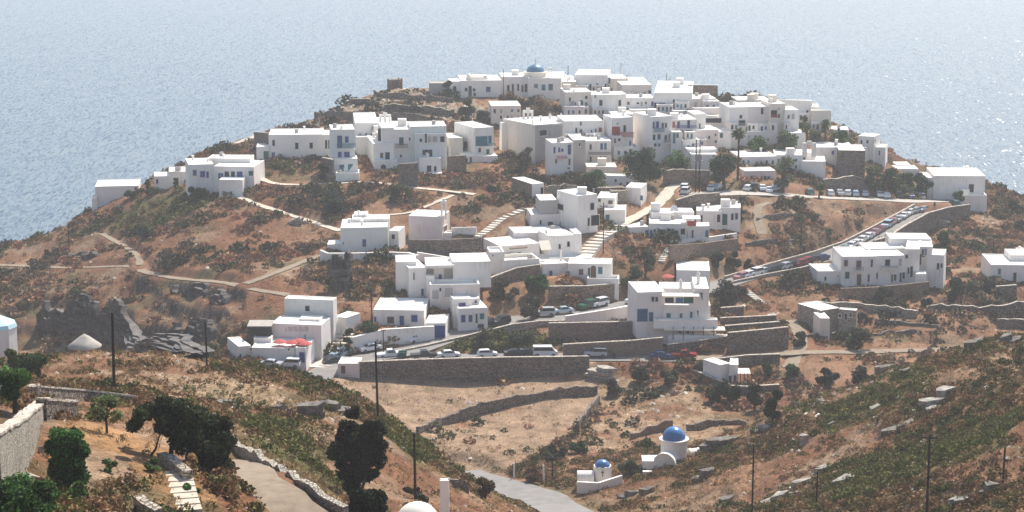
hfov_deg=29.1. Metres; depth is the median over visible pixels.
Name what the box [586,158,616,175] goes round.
house
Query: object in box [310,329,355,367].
stairs
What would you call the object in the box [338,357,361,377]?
kiosk
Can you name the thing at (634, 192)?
house
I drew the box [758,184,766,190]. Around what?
parked car
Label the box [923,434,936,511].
utility pole
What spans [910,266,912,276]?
door
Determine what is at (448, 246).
stone wall
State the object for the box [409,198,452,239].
chapel
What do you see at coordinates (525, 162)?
shrub
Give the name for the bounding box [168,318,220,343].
cliff
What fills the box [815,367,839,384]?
shrub
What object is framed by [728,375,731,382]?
door
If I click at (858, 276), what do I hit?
door
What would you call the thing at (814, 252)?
stone wall
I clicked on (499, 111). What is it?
house
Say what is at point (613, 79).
house
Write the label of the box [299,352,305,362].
door
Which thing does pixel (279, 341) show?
sun umbrella
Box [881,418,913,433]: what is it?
boulder
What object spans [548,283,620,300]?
stone wall
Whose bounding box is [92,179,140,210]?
house
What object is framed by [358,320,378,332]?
tree
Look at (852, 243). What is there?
parked car
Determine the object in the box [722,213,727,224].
door
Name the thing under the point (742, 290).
shrub
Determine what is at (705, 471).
boulder
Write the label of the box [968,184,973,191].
window
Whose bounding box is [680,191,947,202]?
road
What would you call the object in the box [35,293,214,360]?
cliff
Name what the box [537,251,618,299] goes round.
house
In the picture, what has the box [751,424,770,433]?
boulder
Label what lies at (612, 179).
house
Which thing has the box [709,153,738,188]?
tree
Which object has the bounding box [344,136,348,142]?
window
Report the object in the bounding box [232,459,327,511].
track
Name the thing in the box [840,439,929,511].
power line
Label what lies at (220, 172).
house
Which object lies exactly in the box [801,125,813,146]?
palm tree
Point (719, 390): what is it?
shrub
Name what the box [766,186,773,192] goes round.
parked car
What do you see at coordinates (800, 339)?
shrub
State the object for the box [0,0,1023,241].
sea
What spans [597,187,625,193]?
stone wall
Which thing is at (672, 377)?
shrub
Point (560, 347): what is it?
loose rubble
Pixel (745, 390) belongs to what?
stone wall
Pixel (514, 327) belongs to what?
stone wall
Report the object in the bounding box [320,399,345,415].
boulder
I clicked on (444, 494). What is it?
pillar
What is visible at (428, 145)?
house
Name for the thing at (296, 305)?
house
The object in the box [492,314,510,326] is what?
parked car
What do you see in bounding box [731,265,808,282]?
stone wall
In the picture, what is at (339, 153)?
window
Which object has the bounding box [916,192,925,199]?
parked car
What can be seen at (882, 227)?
parked car
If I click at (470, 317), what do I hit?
window
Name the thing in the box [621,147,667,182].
tree
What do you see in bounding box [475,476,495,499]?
shrub
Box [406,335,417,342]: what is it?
parked car
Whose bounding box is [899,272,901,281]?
door
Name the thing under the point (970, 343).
boulder
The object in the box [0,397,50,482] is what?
stone wall
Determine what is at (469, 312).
house
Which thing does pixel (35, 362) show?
shrub
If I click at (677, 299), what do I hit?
window
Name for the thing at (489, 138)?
window
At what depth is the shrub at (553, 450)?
303.21 m
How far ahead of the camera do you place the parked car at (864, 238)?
447.41 m
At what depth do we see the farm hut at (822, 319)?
382.53 m
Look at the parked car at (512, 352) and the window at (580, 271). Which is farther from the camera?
the window at (580, 271)
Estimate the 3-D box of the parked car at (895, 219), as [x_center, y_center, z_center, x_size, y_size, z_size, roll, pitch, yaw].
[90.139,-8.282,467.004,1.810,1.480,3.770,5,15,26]
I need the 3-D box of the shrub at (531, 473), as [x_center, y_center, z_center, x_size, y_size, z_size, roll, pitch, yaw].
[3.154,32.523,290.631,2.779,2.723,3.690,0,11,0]
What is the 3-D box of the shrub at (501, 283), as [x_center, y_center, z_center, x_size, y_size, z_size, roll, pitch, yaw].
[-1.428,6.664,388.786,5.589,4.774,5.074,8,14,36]
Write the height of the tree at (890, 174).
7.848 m
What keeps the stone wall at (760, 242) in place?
on the terrain at (432, 396)
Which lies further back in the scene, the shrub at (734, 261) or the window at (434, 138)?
the window at (434, 138)
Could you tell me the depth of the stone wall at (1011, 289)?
414.15 m
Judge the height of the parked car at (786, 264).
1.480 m
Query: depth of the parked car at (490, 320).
374.33 m
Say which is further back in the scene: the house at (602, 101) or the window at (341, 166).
the house at (602, 101)
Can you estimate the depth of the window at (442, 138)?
468.20 m
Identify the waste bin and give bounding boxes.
[398,350,406,357]
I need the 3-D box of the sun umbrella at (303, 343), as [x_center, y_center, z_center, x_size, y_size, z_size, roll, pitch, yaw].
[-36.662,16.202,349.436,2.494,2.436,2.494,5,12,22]
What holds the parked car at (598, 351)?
on the road at (642, 358)
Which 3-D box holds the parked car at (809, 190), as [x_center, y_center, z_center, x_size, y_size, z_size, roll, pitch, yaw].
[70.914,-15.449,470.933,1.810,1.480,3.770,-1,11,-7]
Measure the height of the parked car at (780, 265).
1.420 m
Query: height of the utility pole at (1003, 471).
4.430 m
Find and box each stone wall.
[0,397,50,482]
[35,398,78,420]
[41,385,135,401]
[133,494,161,511]
[157,452,192,478]
[230,434,348,511]
[254,132,270,148]
[314,109,426,121]
[322,157,333,180]
[350,98,369,104]
[358,355,589,381]
[373,90,452,102]
[384,103,454,115]
[399,162,417,186]
[400,320,564,349]
[408,237,482,255]
[416,385,597,433]
[447,155,465,172]
[449,479,468,493]
[480,264,539,290]
[545,183,576,195]
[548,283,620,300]
[548,320,635,340]
[563,337,662,356]
[576,395,599,428]
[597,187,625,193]
[630,420,672,438]
[663,169,708,184]
[667,335,726,352]
[668,238,737,268]
[675,192,719,210]
[686,419,746,430]
[693,370,779,393]
[717,353,779,366]
[720,194,740,209]
[720,305,743,315]
[720,314,776,324]
[724,204,914,278]
[724,321,780,331]
[727,326,788,351]
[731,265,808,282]
[745,238,793,245]
[756,213,812,219]
[804,301,917,317]
[805,328,916,339]
[823,175,873,190]
[839,281,929,303]
[873,204,970,241]
[875,318,938,327]
[928,301,1023,313]
[940,219,948,226]
[995,284,1016,296]
[996,318,1023,329]
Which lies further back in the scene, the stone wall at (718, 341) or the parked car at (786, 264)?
the parked car at (786, 264)
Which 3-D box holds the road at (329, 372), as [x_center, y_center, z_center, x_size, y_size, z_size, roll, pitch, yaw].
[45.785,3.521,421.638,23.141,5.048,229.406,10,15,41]
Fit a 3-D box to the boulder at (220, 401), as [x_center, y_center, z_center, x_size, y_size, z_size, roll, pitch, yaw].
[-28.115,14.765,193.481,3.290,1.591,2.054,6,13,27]
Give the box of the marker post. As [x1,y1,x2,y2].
[513,463,514,478]
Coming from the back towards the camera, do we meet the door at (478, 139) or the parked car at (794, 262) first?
the door at (478, 139)
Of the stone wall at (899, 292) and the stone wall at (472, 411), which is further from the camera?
the stone wall at (899, 292)
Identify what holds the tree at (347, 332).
on the terrain at (432, 396)
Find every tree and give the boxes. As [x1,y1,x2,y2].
[0,365,32,413]
[88,393,123,433]
[125,394,237,471]
[324,406,388,494]
[343,328,353,356]
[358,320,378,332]
[442,80,451,103]
[458,96,475,121]
[524,274,549,293]
[580,169,607,192]
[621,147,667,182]
[663,150,691,169]
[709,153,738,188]
[730,127,746,180]
[737,197,746,221]
[747,136,769,151]
[773,156,795,192]
[776,129,797,149]
[799,115,808,130]
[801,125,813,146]
[808,130,821,141]
[815,182,824,197]
[817,119,833,141]
[832,129,851,142]
[865,165,885,195]
[877,167,901,193]
[891,183,914,193]
[897,172,914,187]
[913,172,933,193]
[933,230,950,250]
[952,190,964,201]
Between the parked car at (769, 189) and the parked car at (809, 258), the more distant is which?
the parked car at (769, 189)
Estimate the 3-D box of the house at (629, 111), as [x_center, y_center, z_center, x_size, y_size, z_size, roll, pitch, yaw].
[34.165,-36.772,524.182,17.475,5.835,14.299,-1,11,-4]
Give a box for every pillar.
[27,383,41,397]
[440,478,448,511]
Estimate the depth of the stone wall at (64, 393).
151.14 m
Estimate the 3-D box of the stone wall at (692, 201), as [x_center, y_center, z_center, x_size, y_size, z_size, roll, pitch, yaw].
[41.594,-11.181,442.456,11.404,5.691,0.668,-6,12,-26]
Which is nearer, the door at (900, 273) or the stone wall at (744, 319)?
the stone wall at (744, 319)
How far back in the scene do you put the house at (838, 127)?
515.79 m
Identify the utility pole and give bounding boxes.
[111,312,115,386]
[205,322,207,365]
[369,288,373,320]
[374,341,378,416]
[413,433,416,498]
[543,456,561,477]
[600,203,607,253]
[695,140,696,192]
[699,140,700,192]
[748,443,759,510]
[800,217,801,253]
[816,471,817,502]
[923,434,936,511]
[1002,447,1005,482]
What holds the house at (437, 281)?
on the terrain at (432, 396)
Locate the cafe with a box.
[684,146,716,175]
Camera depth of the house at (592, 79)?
558.71 m
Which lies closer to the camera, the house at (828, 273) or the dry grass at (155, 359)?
the dry grass at (155, 359)
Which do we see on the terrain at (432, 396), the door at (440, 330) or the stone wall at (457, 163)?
the stone wall at (457, 163)
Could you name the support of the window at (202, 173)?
in the house at (220, 172)
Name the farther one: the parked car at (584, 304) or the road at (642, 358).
the parked car at (584, 304)
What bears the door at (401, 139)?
in the house at (398, 135)
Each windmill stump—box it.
[0,315,17,357]
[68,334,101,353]
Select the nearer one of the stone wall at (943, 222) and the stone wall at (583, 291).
the stone wall at (583, 291)
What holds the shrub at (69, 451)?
on the terrain at (432, 396)
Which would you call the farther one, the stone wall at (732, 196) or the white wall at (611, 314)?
the stone wall at (732, 196)
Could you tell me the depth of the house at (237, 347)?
348.67 m
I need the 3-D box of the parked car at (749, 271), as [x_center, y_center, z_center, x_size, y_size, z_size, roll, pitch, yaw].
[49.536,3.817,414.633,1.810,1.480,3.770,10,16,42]
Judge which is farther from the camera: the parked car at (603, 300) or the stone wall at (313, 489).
the parked car at (603, 300)
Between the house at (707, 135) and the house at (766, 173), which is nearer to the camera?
the house at (766, 173)
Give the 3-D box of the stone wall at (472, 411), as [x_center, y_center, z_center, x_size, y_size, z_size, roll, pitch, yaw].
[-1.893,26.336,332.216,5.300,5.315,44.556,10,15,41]
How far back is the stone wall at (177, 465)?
119.96 m
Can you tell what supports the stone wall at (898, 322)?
on the terrain at (432, 396)
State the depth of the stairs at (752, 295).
401.94 m
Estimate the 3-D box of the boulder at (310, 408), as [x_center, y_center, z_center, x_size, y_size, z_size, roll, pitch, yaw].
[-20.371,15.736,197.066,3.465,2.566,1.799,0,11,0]
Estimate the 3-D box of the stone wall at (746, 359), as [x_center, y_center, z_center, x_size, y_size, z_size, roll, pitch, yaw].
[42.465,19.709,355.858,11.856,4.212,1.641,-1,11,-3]
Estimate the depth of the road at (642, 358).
358.39 m
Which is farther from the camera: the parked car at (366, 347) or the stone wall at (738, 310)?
the stone wall at (738, 310)
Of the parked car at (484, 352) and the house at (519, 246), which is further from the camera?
the house at (519, 246)
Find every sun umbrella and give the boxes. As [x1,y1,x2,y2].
[273,339,286,343]
[285,340,297,344]
[294,338,305,342]
[298,341,311,345]
[661,274,673,277]
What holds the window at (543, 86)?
in the church
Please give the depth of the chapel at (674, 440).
286.93 m
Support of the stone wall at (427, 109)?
on the terrain at (432, 396)
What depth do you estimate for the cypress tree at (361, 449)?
155.87 m
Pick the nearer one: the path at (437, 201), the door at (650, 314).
the door at (650, 314)
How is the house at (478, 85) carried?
on the terrain at (432, 396)
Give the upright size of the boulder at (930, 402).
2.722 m
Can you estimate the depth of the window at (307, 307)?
362.06 m
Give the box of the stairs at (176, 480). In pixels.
[160,471,201,511]
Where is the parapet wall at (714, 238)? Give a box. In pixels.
[670,233,736,244]
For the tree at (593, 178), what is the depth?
444.91 m
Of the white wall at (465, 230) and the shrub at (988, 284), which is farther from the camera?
the white wall at (465, 230)
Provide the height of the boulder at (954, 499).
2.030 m
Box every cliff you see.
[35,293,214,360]
[66,251,99,261]
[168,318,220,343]
[170,282,242,308]
[327,250,353,293]
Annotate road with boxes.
[308,199,950,380]
[388,353,683,361]
[465,470,592,511]
[680,191,947,202]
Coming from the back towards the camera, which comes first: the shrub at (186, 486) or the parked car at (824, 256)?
the parked car at (824, 256)
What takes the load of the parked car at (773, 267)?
on the road at (329, 372)
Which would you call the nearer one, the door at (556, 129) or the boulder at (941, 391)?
the boulder at (941, 391)
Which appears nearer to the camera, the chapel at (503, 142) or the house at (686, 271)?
the house at (686, 271)
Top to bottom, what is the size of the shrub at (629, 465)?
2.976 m
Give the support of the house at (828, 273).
on the terrain at (432, 396)
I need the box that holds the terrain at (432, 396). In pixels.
[0,88,1023,511]
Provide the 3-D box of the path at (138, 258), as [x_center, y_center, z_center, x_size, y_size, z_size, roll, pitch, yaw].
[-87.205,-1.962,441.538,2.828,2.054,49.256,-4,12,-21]
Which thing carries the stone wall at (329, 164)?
on the terrain at (432, 396)
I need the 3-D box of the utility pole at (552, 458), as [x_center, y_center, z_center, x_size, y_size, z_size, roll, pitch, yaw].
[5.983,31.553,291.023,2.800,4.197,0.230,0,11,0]
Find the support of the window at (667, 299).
in the guest house at (672, 312)
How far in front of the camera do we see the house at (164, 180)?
474.97 m
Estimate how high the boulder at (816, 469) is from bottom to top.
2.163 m
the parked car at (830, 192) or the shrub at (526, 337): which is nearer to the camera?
the shrub at (526, 337)
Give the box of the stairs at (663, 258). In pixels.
[658,247,667,262]
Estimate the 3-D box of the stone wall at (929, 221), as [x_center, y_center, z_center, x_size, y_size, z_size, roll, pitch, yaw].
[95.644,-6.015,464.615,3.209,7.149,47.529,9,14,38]
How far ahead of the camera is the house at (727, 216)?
435.68 m
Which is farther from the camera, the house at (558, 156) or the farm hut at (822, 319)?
the house at (558, 156)
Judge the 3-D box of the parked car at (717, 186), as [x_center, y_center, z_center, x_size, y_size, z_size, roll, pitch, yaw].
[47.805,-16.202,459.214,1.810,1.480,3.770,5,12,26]
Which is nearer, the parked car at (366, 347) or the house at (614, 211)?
the parked car at (366, 347)
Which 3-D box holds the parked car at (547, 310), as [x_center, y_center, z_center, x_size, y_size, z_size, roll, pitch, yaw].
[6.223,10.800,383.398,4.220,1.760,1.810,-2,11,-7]
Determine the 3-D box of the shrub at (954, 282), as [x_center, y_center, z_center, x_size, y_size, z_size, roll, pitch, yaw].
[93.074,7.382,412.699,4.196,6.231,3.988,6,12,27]
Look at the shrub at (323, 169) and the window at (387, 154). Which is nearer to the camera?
the shrub at (323, 169)
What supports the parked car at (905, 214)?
on the road at (329, 372)
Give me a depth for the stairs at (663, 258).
411.86 m
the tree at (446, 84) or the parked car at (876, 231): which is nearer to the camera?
the parked car at (876, 231)
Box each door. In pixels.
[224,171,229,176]
[263,151,268,158]
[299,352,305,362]
[337,135,342,147]
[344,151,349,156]
[378,128,380,140]
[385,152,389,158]
[399,137,403,144]
[399,315,404,325]
[426,165,431,171]
[428,149,432,155]
[433,325,445,337]
[468,86,471,95]
[475,135,487,145]
[475,313,477,322]
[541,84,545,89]
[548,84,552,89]
[551,124,561,137]
[557,203,563,210]
[567,144,570,154]
[591,214,599,225]
[591,266,595,277]
[611,126,619,134]
[637,308,647,321]
[648,312,653,321]
[654,102,665,107]
[672,132,675,142]
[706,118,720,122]
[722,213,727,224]
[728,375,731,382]
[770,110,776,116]
[856,260,861,269]
[856,274,861,285]
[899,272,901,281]
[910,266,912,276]
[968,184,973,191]
[1013,272,1016,281]
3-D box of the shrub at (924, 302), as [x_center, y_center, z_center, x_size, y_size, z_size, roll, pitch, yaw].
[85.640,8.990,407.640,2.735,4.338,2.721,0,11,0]
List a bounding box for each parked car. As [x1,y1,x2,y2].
[261,358,281,366]
[278,357,300,368]
[322,356,340,363]
[327,351,346,357]
[337,346,351,356]
[358,342,382,352]
[377,348,398,357]
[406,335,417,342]
[410,349,436,358]
[437,349,460,357]
[477,316,493,328]
[477,348,497,356]
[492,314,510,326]
[503,348,518,355]
[518,348,535,355]
[532,345,557,355]
[536,306,554,316]
[555,306,573,314]
[576,298,597,309]
[583,347,606,357]
[593,296,609,307]
[649,350,672,359]
[670,349,696,359]
[680,183,689,189]
[680,186,690,194]
[707,184,714,190]
[714,183,722,189]
[732,271,747,279]
[743,184,754,191]
[745,269,754,277]
[750,182,757,189]
[750,266,763,275]
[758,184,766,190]
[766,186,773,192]
[767,264,779,272]
[771,184,781,191]
[774,263,785,271]
[780,261,792,269]
[789,260,797,268]
[795,258,807,266]
[803,256,812,262]
[805,188,814,194]
[810,254,821,263]
[817,253,829,260]
[826,189,834,195]
[835,189,844,195]
[844,189,851,195]
[846,241,856,246]
[852,190,859,196]
[853,239,863,245]
[857,235,867,241]
[860,190,868,196]
[864,232,874,239]
[870,228,880,235]
[876,191,883,196]
[876,225,885,232]
[881,219,893,228]
[883,191,890,197]
[890,217,897,224]
[895,215,903,221]
[896,190,904,198]
[900,212,909,218]
[905,192,914,198]
[906,208,914,215]
[913,206,920,213]
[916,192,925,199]
[920,206,928,212]
[949,200,960,205]
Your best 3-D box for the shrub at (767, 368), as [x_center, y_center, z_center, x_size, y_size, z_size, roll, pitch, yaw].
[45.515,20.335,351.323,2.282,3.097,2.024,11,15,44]
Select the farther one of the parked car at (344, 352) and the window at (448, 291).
the window at (448, 291)
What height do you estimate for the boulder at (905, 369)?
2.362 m
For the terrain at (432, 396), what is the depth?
360.94 m
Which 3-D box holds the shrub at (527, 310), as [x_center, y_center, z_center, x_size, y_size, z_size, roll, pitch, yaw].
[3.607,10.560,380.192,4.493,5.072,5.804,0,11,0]
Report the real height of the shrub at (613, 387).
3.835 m
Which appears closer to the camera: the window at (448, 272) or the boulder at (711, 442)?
the boulder at (711, 442)
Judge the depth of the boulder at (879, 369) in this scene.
352.99 m
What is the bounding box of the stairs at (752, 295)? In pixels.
[747,290,774,314]
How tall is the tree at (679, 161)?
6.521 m
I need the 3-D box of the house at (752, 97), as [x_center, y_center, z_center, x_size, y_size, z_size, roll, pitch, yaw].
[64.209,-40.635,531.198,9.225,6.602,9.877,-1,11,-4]
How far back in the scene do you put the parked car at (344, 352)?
356.06 m
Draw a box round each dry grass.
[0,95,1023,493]
[0,335,1023,511]
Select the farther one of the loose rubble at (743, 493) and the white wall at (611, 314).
the white wall at (611, 314)
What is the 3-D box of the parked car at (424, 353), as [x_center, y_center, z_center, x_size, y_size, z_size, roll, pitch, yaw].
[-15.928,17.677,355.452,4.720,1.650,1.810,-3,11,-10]
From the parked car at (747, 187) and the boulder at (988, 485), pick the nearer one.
the boulder at (988, 485)
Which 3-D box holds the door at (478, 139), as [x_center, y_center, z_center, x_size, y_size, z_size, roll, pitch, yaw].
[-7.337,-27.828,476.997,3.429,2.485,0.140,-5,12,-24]
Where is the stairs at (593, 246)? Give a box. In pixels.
[577,223,629,257]
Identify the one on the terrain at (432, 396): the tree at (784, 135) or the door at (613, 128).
the tree at (784, 135)
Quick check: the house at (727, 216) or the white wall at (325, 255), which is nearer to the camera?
the white wall at (325, 255)
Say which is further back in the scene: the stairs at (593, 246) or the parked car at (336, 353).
the stairs at (593, 246)
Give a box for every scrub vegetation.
[0,89,1023,447]
[0,331,1023,511]
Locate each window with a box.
[192,169,196,175]
[199,170,205,177]
[218,173,223,179]
[236,171,242,176]
[294,142,298,149]
[304,305,310,311]
[337,151,341,156]
[339,164,344,171]
[340,365,345,374]
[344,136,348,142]
[362,239,366,246]
[386,316,394,323]
[410,314,418,322]
[422,149,428,155]
[426,268,433,274]
[431,290,439,299]
[432,136,437,142]
[439,136,444,142]
[443,268,452,278]
[444,287,452,297]
[458,302,465,305]
[461,314,466,322]
[464,141,467,149]
[468,314,473,322]
[479,313,484,319]
[486,86,490,91]
[487,135,492,143]
[538,129,547,136]
[578,269,583,275]
[587,217,589,226]
[589,202,594,210]
[597,266,602,274]
[665,297,673,302]
[675,297,683,302]
[680,228,685,234]
[683,297,693,302]
[716,214,720,222]
[843,260,848,266]
[844,271,849,278]
[884,259,890,266]
[898,258,902,266]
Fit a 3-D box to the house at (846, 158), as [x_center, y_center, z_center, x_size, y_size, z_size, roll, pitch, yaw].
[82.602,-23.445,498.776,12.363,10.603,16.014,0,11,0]
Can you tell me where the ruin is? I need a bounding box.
[387,78,402,89]
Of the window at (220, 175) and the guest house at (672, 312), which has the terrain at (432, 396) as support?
the guest house at (672, 312)
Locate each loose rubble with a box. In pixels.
[10,87,1015,489]
[37,352,1021,511]
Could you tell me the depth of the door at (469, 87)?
543.38 m
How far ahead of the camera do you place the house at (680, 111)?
516.05 m
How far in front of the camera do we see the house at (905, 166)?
516.28 m
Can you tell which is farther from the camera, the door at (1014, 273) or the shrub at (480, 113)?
the shrub at (480, 113)
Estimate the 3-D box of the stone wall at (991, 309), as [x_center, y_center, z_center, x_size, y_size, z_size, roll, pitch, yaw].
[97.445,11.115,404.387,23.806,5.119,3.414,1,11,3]
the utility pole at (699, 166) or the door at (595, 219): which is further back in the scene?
the utility pole at (699, 166)
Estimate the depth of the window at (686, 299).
367.76 m
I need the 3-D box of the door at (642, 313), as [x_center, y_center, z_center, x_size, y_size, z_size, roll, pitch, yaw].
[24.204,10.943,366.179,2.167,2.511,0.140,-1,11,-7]
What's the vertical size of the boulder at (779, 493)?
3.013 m
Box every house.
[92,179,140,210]
[154,166,185,189]
[185,152,264,196]
[227,337,315,370]
[256,126,329,160]
[284,295,360,341]
[327,210,405,252]
[329,123,358,181]
[353,112,377,155]
[366,131,397,169]
[373,298,449,337]
[378,118,409,164]
[395,252,490,315]
[408,120,449,174]
[429,79,460,96]
[447,133,462,155]
[449,294,487,330]
[454,121,497,162]
[458,73,500,97]
[484,225,581,274]
[488,101,520,125]
[503,116,562,164]
[511,177,543,197]
[526,208,560,225]
[535,186,599,233]
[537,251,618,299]
[545,137,572,176]
[557,115,602,137]
[560,84,590,114]
[562,69,609,90]
[567,134,585,171]
[582,133,611,161]
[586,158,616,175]
[591,87,614,117]
[592,182,646,205]
[597,191,625,222]
[603,110,639,159]
[603,173,635,186]
[607,107,647,116]
[608,74,646,90]
[610,91,653,109]
[617,81,651,94]
[626,202,708,241]
[627,272,726,343]
[633,108,681,162]
[654,78,693,114]
[670,112,699,153]
[671,108,685,114]
[676,261,709,289]
[686,110,717,152]
[688,84,717,98]
[692,92,719,106]
[692,107,720,126]
[696,199,740,231]
[714,101,747,148]
[729,148,802,170]
[731,93,767,102]
[739,102,772,144]
[739,167,775,180]
[761,94,785,143]
[777,99,811,124]
[782,106,804,148]
[808,263,839,284]
[810,103,830,131]
[812,139,864,177]
[829,123,848,134]
[832,233,945,288]
[858,133,887,167]
[892,161,917,178]
[920,167,986,212]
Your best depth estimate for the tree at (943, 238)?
447.67 m
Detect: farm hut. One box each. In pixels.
[703,357,750,384]
[797,301,856,341]
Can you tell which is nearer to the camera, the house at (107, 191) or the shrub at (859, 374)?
the shrub at (859, 374)
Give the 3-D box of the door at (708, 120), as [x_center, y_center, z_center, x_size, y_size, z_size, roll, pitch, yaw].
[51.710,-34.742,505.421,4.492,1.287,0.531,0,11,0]
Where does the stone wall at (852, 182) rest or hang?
on the terrain at (432, 396)
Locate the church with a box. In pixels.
[499,59,563,100]
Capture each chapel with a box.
[374,113,407,134]
[399,501,435,511]
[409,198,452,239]
[499,108,558,149]
[577,459,622,493]
[641,426,706,473]
[795,141,825,179]
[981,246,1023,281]
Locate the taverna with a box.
[247,315,330,358]
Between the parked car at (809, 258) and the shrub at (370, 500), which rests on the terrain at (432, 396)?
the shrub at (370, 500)
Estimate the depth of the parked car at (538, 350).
357.43 m
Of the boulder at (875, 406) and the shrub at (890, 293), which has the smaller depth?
the boulder at (875, 406)
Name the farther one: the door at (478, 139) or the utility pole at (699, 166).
the door at (478, 139)
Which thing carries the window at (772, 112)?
in the house at (775, 113)
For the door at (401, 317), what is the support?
in the house at (412, 312)
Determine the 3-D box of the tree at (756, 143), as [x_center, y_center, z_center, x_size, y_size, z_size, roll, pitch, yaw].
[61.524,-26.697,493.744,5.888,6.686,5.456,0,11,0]
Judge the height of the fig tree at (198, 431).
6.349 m
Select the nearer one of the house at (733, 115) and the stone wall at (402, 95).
the house at (733, 115)
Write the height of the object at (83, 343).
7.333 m
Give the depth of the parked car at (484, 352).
356.53 m
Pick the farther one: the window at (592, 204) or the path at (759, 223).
the path at (759, 223)
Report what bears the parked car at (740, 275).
on the road at (329, 372)
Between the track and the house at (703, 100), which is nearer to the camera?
the track
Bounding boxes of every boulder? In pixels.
[21,470,41,480]
[37,445,46,453]
[217,399,236,405]
[271,402,292,414]
[287,217,305,224]
[297,400,325,418]
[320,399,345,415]
[583,365,616,380]
[616,490,638,498]
[638,486,654,497]
[691,467,713,484]
[699,436,739,450]
[718,494,733,503]
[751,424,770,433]
[760,490,798,502]
[789,477,810,489]
[799,433,808,445]
[812,464,831,473]
[831,473,854,484]
[869,403,879,412]
[874,364,893,374]
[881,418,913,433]
[897,367,918,377]
[911,397,945,413]
[936,385,956,399]
[948,495,967,508]
[960,337,982,352]
[978,480,999,495]
[994,332,1021,342]
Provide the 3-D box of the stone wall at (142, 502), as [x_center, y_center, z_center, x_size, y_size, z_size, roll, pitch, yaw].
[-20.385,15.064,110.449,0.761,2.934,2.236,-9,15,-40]
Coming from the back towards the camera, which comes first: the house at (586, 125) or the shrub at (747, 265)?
the house at (586, 125)
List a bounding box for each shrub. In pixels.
[0,472,60,511]
[3,348,16,369]
[13,352,47,375]
[42,427,92,487]
[63,480,88,508]
[101,458,118,472]
[124,189,135,198]
[130,224,152,239]
[143,458,161,472]
[144,179,150,194]
[173,178,178,188]
[183,452,197,470]
[183,482,200,493]
[187,186,208,200]
[318,163,328,180]
[321,186,346,213]
[348,488,387,511]
[388,183,412,201]
[402,487,428,502]
[470,329,496,349]
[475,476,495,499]
[476,109,490,123]
[488,278,519,300]
[497,91,516,100]
[508,331,536,347]
[514,146,532,171]
[520,296,541,319]
[524,466,542,481]
[529,94,553,116]
[540,443,567,459]
[569,440,588,453]
[605,378,622,395]
[617,460,642,476]
[619,264,643,286]
[630,366,649,384]
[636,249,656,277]
[659,369,678,385]
[692,359,702,370]
[704,380,730,400]
[710,252,723,267]
[711,277,740,306]
[725,251,741,268]
[725,385,741,402]
[732,285,747,296]
[744,259,755,268]
[746,383,763,410]
[761,362,772,375]
[763,388,782,420]
[785,363,800,378]
[792,331,805,346]
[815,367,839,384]
[844,326,873,349]
[851,365,868,383]
[874,286,887,300]
[886,289,893,297]
[920,289,932,306]
[946,277,965,302]
[982,277,996,291]
[1007,198,1020,209]
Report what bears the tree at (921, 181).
on the terrain at (432, 396)
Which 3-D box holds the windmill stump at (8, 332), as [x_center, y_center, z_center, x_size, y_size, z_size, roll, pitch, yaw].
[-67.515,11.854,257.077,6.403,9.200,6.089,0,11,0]
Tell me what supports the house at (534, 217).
on the terrain at (432, 396)
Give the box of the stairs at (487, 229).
[474,205,534,237]
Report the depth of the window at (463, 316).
371.96 m
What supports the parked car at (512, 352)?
on the road at (642, 358)
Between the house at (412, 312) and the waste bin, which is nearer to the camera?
the waste bin
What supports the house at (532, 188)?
on the terrain at (432, 396)
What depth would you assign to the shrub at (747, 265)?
422.33 m
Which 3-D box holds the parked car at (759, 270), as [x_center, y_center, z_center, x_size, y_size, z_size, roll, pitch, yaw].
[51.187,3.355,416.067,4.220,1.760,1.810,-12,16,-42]
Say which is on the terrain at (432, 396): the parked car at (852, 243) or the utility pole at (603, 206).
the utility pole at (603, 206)
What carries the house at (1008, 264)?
on the terrain at (432, 396)
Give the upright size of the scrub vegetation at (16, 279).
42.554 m
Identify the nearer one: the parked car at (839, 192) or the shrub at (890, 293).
the shrub at (890, 293)
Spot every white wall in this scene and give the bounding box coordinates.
[320,250,418,262]
[351,326,434,352]
[417,252,446,262]
[451,227,476,236]
[565,305,626,321]
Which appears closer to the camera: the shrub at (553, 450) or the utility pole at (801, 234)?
the shrub at (553, 450)
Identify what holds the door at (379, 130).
in the house at (398, 135)
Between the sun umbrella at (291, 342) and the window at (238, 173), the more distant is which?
the window at (238, 173)
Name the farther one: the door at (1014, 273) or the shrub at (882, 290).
the door at (1014, 273)
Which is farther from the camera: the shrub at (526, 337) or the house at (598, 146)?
the house at (598, 146)
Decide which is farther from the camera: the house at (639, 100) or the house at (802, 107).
the house at (639, 100)
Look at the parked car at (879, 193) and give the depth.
485.64 m
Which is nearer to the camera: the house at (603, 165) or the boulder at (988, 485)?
the boulder at (988, 485)
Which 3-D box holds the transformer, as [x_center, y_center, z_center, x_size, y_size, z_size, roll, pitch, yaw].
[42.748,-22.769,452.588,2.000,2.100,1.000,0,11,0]
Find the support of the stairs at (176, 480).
on the terrain at (432, 396)
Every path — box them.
[0,264,290,295]
[99,233,143,264]
[234,136,253,143]
[234,196,340,230]
[243,255,319,283]
[261,178,475,194]
[390,195,453,214]
[625,182,690,223]
[688,348,947,359]
[753,202,770,233]
[782,320,807,366]
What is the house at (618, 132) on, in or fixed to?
on the terrain at (432, 396)
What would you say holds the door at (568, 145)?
in the house at (558, 156)
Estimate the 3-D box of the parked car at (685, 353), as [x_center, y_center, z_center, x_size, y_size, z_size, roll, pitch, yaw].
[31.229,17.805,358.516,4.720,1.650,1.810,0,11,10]
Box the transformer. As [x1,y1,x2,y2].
[694,152,702,161]

